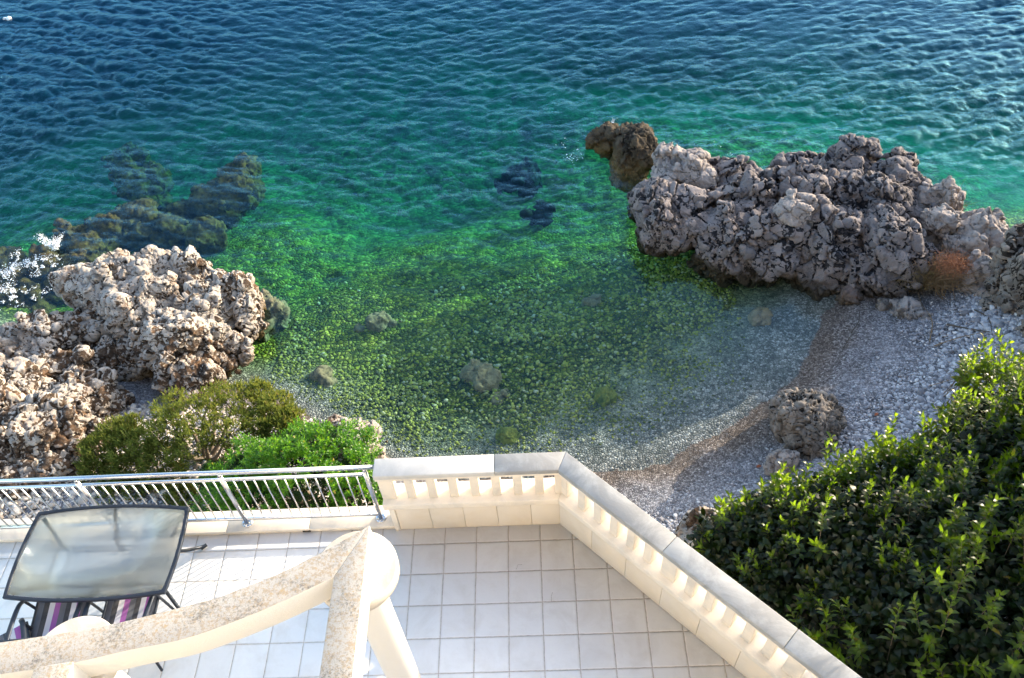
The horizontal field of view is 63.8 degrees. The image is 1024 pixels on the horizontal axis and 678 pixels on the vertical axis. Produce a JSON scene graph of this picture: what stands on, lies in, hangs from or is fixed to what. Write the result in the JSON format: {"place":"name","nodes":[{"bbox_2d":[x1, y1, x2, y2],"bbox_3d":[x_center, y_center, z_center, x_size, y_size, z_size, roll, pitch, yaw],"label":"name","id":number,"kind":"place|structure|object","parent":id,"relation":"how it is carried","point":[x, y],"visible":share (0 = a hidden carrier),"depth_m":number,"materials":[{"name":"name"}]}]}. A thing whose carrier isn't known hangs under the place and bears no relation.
{"place":"outdoors","nodes":[
{"label":"outdoors","id":0,"kind":"place"},
{"bbox_2d":[0,35,1023,480],"bbox_3d":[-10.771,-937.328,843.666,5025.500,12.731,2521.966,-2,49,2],"label":"sea bed","id":1,"kind":"object","parent":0,"point":[410,191],"visible":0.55,"depth_m":24.02,"materials":[{"name":"green liquid"}]},
{"bbox_2d":[0,246,87,314],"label":"reef","id":2,"kind":"object","parent":1,"relation":"on","point":[49,300],"visible":0.41,"depth_m":19.05},
{"bbox_2d":[101,141,174,210],"bbox_3d":[-10.714,-4.588,23.778,1.686,1.725,3.764,-25,52,-17],"label":"reef","id":3,"kind":"object","parent":1,"relation":"on","point":[136,172],"visible":0.88,"depth_m":23.02},
{"bbox_2d":[48,244,268,402],"bbox_3d":[-7.157,-0.470,16.564,4.583,2.043,3.407,14,51,16],"label":"rock outcrop","id":4,"kind":"object","parent":1,"relation":"on","point":[189,319],"visible":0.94,"depth_m":16.03,"materials":[{"name":"grey stone"}]},
{"bbox_2d":[160,151,265,256],"bbox_3d":[-7.981,-3.328,21.808,2.684,1.833,3.620,-2,49,2],"label":"reef","id":5,"kind":"object","parent":1,"relation":"on","point":[228,196],"visible":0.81,"depth_m":21.47},
{"bbox_2d":[257,288,290,341],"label":"submerged boulder","id":6,"kind":"object","parent":1,"relation":"on","point":[277,313],"visible":0.44,"depth_m":17.70,"materials":[{"name":"grey stone"}]},
{"bbox_2d":[309,365,338,387],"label":"submerged boulder","id":7,"kind":"object","parent":1,"relation":"on","point":[322,374],"visible":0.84,"depth_m":16.28,"materials":[{"name":"grey stone"}]},
{"bbox_2d":[353,311,401,332],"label":"submerged boulder","id":8,"kind":"object","parent":1,"relation":"on","point":[379,321],"visible":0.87,"depth_m":17.57,"materials":[{"name":"grey stone"}]},
{"bbox_2d":[459,358,510,404],"bbox_3d":[-0.466,0.872,16.331,0.714,0.518,1.311,-33,54,-23],"label":"submerged boulder","id":9,"kind":"object","parent":1,"relation":"on","point":[481,376],"visible":0.84,"depth_m":16.23,"materials":[{"name":"grey stone"}]},
{"bbox_2d":[495,426,519,444],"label":"submerged boulder","id":10,"kind":"object","parent":1,"relation":"on","point":[507,435],"visible":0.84,"depth_m":14.99,"materials":[{"name":"green stone"}]},
{"bbox_2d":[267,243,751,456],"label":"sea bed pebbles","id":11,"kind":"object","parent":1,"relation":"on","point":[537,331],"visible":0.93,"depth_m":16.77,"materials":[{"name":"green gravel"}]},
{"bbox_2d":[494,156,542,197],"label":"submerged boulder","id":12,"kind":"object","parent":1,"relation":"on","point":[523,178],"visible":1,"depth_m":22.47,"materials":[{"name":"grey stone"}]},
{"bbox_2d":[520,199,555,226],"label":"submerged boulder","id":13,"kind":"object","parent":1,"relation":"on","point":[542,214],"visible":1,"depth_m":20.83,"materials":[{"name":"stone"}]},
{"bbox_2d":[579,293,601,306],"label":"submerged boulder","id":14,"kind":"object","parent":1,"relation":"on","point":[593,300],"visible":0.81,"depth_m":17.74,"materials":[{"name":"grey stone"}]},
{"bbox_2d":[593,385,616,406],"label":"submerged boulder","id":15,"kind":"object","parent":1,"relation":"on","point":[605,395],"visible":0.98,"depth_m":15.46,"materials":[{"name":"green stone"}]},
{"bbox_2d":[747,306,772,326],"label":"submerged boulder","id":16,"kind":"object","parent":1,"relation":"on","point":[760,316],"visible":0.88,"depth_m":16.40,"materials":[{"name":"grey stone"}]},
{"bbox_2d":[0,0,1023,204],"bbox_3d":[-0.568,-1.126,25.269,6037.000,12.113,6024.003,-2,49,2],"label":"sea","id":17,"kind":"structure","parent":0,"point":[63,60],"depth_m":24.17,"materials":[{"name":"liquid"}]},
{"bbox_2d":[0,249,62,308],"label":"sea foam","id":18,"kind":"object","parent":17,"relation":"on","point":[6,273],"visible":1,"depth_m":18.38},
{"bbox_2d":[32,233,62,250],"bbox_3d":[-10.484,-2.221,18.657,0.717,0.554,0.453,-2,49,2],"label":"sea spray","id":19,"kind":"object","parent":17,"relation":"on","point":[54,245],"visible":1,"depth_m":18.68,"materials":[{"name":"white liquid"}]},
{"bbox_2d":[24,197,190,281],"bbox_3d":[-10.118,-2.323,20.593,4.229,1.826,2.080,-32,54,-22],"label":"reef","id":20,"kind":"object","parent":17,"relation":"in","point":[137,225],"visible":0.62,"depth_m":20.38},
{"bbox_2d":[585,121,657,192],"bbox_3d":[2.772,-4.655,20.124,1.582,1.499,2.076,-28,52,-19],"label":"sea rock","id":21,"kind":"object","parent":17,"relation":"in","point":[626,149],"visible":0.92,"depth_m":19.61,"materials":[{"name":"stone"}]},
{"bbox_2d":[0,283,1023,624],"bbox_3d":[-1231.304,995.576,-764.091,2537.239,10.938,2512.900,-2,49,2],"label":"beach","id":22,"kind":"structure","parent":0,"point":[744,441],"depth_m":14.60,"materials":[{"name":"grey gravel"}]},
{"bbox_2d":[0,309,135,502],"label":"rock outcrop","id":23,"kind":"object","parent":22,"relation":"on","point":[60,394],"visible":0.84,"depth_m":14.30,"materials":[{"name":"grey stone"}]},
{"bbox_2d":[72,410,202,505],"bbox_3d":[-6.161,2.343,13.438,2.574,1.210,1.689,30,57,27],"label":"juniper","id":24,"kind":"object","parent":22,"relation":"on","point":[118,435],"visible":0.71,"depth_m":13.37,"materials":[{"name":"green plant"}]},
{"bbox_2d":[0,402,376,518],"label":"shingle","id":25,"kind":"object","parent":22,"relation":"on","point":[52,494],"visible":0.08,"depth_m":13.31,"materials":[{"name":"grey gravel"}]},
{"bbox_2d":[125,377,256,470],"bbox_3d":[-5.210,1.599,13.678,2.210,1.516,1.882,-13,49,-7],"label":"juniper","id":26,"kind":"object","parent":22,"relation":"on","point":[188,432],"visible":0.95,"depth_m":13.33,"materials":[{"name":"green plant"}]},
{"bbox_2d":[232,375,309,439],"bbox_3d":[-3.998,1.453,13.811,1.792,1.374,1.139,27,56,25],"label":"juniper","id":27,"kind":"object","parent":22,"relation":"on","point":[268,421],"visible":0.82,"depth_m":13.44,"materials":[{"name":"green plant"}]},
{"bbox_2d":[187,416,383,511],"bbox_3d":[-3.337,2.201,12.342,3.378,1.893,2.186,-2,49,2],"label":"evergreen bush","id":28,"kind":"object","parent":22,"relation":"on","point":[315,444],"visible":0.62,"depth_m":12.04,"materials":[{"name":"green plant"}]},
{"bbox_2d":[322,413,387,464],"bbox_3d":[-2.701,1.862,14.382,1.048,0.949,1.680,-29,53,-20],"label":"boulder","id":29,"kind":"object","parent":22,"relation":"on","point":[334,419],"visible":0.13,"depth_m":14.27,"materials":[{"name":"beige stone"}]},
{"bbox_2d":[675,505,727,546],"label":"boulder","id":30,"kind":"object","parent":22,"relation":"on","point":[686,525],"visible":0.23,"depth_m":11.73,"materials":[{"name":"grey stone"}]},
{"bbox_2d":[626,133,938,301],"bbox_3d":[5.928,-2.658,17.748,6.758,2.164,4.879,-2,49,2],"label":"rock outcrop","id":31,"kind":"object","parent":22,"relation":"on","point":[866,232],"visible":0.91,"depth_m":16.96,"materials":[{"name":"grey stone"}]},
{"bbox_2d":[650,141,719,190],"bbox_3d":[3.764,-3.628,18.540,1.778,1.257,1.777,-2,49,2],"label":"boulder","id":32,"kind":"object","parent":31,"relation":"on","point":[679,164],"visible":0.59,"depth_m":18.17,"materials":[{"name":"stone"}]},
{"bbox_2d":[772,188,819,237],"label":"boulder","id":33,"kind":"object","parent":31,"relation":"on","point":[794,208],"visible":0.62,"depth_m":16.30,"materials":[{"name":"stone"}]},
{"bbox_2d":[917,176,965,210],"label":"boulder","id":34,"kind":"object","parent":31,"relation":"on","point":[928,195],"visible":0.56,"depth_m":17.02,"materials":[{"name":"stone"}]},
{"bbox_2d":[763,448,801,475],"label":"boulder","id":35,"kind":"object","parent":22,"relation":"on","point":[772,465],"visible":0.8,"depth_m":13.45,"materials":[{"name":"stone"}]},
{"bbox_2d":[624,292,1023,533],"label":"shingle","id":36,"kind":"object","parent":22,"relation":"on","point":[908,418],"visible":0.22,"depth_m":14.36,"materials":[{"name":"grey gravel"}]},
{"bbox_2d":[768,387,846,460],"bbox_3d":[5.101,1.427,14.015,1.304,1.138,1.513,-2,49,2],"label":"boulder","id":37,"kind":"object","parent":36,"relation":"on","point":[802,421],"visible":0.9,"depth_m":13.68,"materials":[{"name":"grey stone"}]},
{"bbox_2d":[875,295,933,320],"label":"boulder","id":38,"kind":"object","parent":36,"relation":"on","point":[908,307],"visible":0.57,"depth_m":15.81,"materials":[{"name":"stone"}]},
{"bbox_2d":[918,293,932,341],"bbox_3d":[7.929,-0.507,15.749,0.130,0.291,1.763,8,50,11],"label":"stick","id":39,"kind":"object","parent":36,"relation":"on","point":[931,319],"visible":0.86,"depth_m":15.47,"materials":[{"name":"brown wood"}]},
{"bbox_2d":[934,332,982,345],"bbox_3d":[8.107,-0.041,14.842,0.852,0.408,0.099,-1,49,3],"label":"stick","id":40,"kind":"object","parent":36,"relation":"on","point":[955,338],"visible":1,"depth_m":14.94,"materials":[{"name":"brown wood"}]},
{"bbox_2d":[947,323,989,331],"bbox_3d":[8.303,-0.203,14.954,0.051,0.414,0.720,-32,54,-22],"label":"stick","id":41,"kind":"object","parent":36,"relation":"on","point":[965,327],"visible":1,"depth_m":15.05,"materials":[{"name":"brown wood"}]},
{"bbox_2d":[974,309,992,334],"bbox_3d":[8.602,-0.311,14.932,0.128,0.341,0.946,3,49,7],"label":"stick","id":42,"kind":"object","parent":36,"relation":"on","point":[985,315],"visible":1,"depth_m":15.03,"materials":[{"name":"brown wood"}]},
{"bbox_2d":[834,284,863,305],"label":"boulder","id":43,"kind":"object","parent":22,"relation":"on","point":[848,295],"visible":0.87,"depth_m":16.27,"materials":[{"name":"stone"}]},
{"bbox_2d":[680,327,1023,677],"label":"bush","id":44,"kind":"object","parent":22,"relation":"on","point":[915,570],"visible":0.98,"depth_m":8.27,"materials":[{"name":"green plant"}]},
{"bbox_2d":[880,242,992,299],"bbox_3d":[8.084,-1.269,15.854,2.298,1.100,1.328,-2,49,2],"label":"dry bush","id":45,"kind":"object","parent":22,"relation":"on","point":[943,280],"visible":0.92,"depth_m":15.79,"materials":[{"name":"brown plant"}]},
{"bbox_2d":[922,206,1009,296],"bbox_3d":[9.291,-1.607,16.251,1.918,1.514,2.604,-2,49,2],"label":"rock outcrop","id":46,"kind":"object","parent":22,"relation":"on","point":[982,230],"visible":0.54,"depth_m":16.00,"materials":[{"name":"stone"}]},
{"bbox_2d":[920,202,960,238],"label":"boulder","id":47,"kind":"object","parent":46,"relation":"on","point":[942,218],"visible":0.99,"depth_m":16.23,"materials":[{"name":"stone"}]},
{"bbox_2d":[935,180,978,217],"bbox_3d":[9.053,-2.578,16.731,1.107,1.206,1.234,10,50,13],"label":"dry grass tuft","id":48,"kind":"object","parent":46,"relation":"on","point":[965,204],"visible":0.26,"depth_m":16.72,"materials":[{"name":"beige plant"}]},
{"bbox_2d":[978,222,1023,336],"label":"rock outcrop","id":49,"kind":"object","parent":22,"relation":"on","point":[1004,286],"visible":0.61,"depth_m":14.81,"materials":[{"name":"grey stone"}]},
{"bbox_3d":[-0.718,6.007,8.465,11.300,4.546,6.698,-2,49,2],"label":"retaining wall","id":50,"kind":"object","parent":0,"visible":0},
{"bbox_2d":[0,524,745,677],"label":"terrace floor","id":51,"kind":"structure","parent":50,"relation":"on","point":[470,602],"depth_m":8.01,"materials":[{"name":"tile"}]},
{"bbox_2d":[0,618,32,639],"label":"sling chair","id":52,"kind":"object","parent":51,"relation":"on","point":[22,629],"visible":0.31,"depth_m":7.67,"materials":[{"name":"fabric"}]},
{"bbox_2d":[0,597,102,642],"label":"sling chair","id":53,"kind":"object","parent":51,"relation":"on","point":[47,618],"visible":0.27,"depth_m":7.78,"materials":[{"name":"fabric"}]},
{"bbox_2d":[2,504,206,608],"bbox_3d":[-3.940,2.268,8.147,1.590,0.730,1.006,-2,49,2],"label":"patio table","id":54,"kind":"object","parent":51,"relation":"on","point":[97,553],"visible":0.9,"depth_m":7.86,"materials":[{"name":"clear glass"}]},
{"bbox_2d":[81,593,174,671],"bbox_3d":[-3.624,2.619,7.640,0.633,0.954,0.636,-2,49,2],"label":"sling chair","id":55,"kind":"object","parent":51,"relation":"on","point":[116,611],"visible":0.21,"depth_m":7.79,"materials":[{"name":"fabric"}]},
{"bbox_2d":[0,505,394,541],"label":"kerb","id":56,"kind":"structure","parent":51,"relation":"on","point":[265,526],"depth_m":8.72,"materials":[{"name":"beige concrete"}]},
{"bbox_2d":[0,465,385,528],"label":"railing","id":57,"kind":"object","parent":56,"relation":"on","point":[247,521],"visible":0.81,"depth_m":8.16,"materials":[{"name":"metal"}]},
{"bbox_2d":[0,526,420,677],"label":"pergola","id":58,"kind":"object","parent":51,"relation":"on","point":[350,579],"visible":1,"depth_m":5.17,"materials":[{"name":"concrete"}]},
{"bbox_2d":[372,452,861,677],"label":"balustrade","id":59,"kind":"object","parent":51,"relation":"on","point":[742,630],"visible":1,"depth_m":7.79,"materials":[{"name":"concrete"}]}
]}

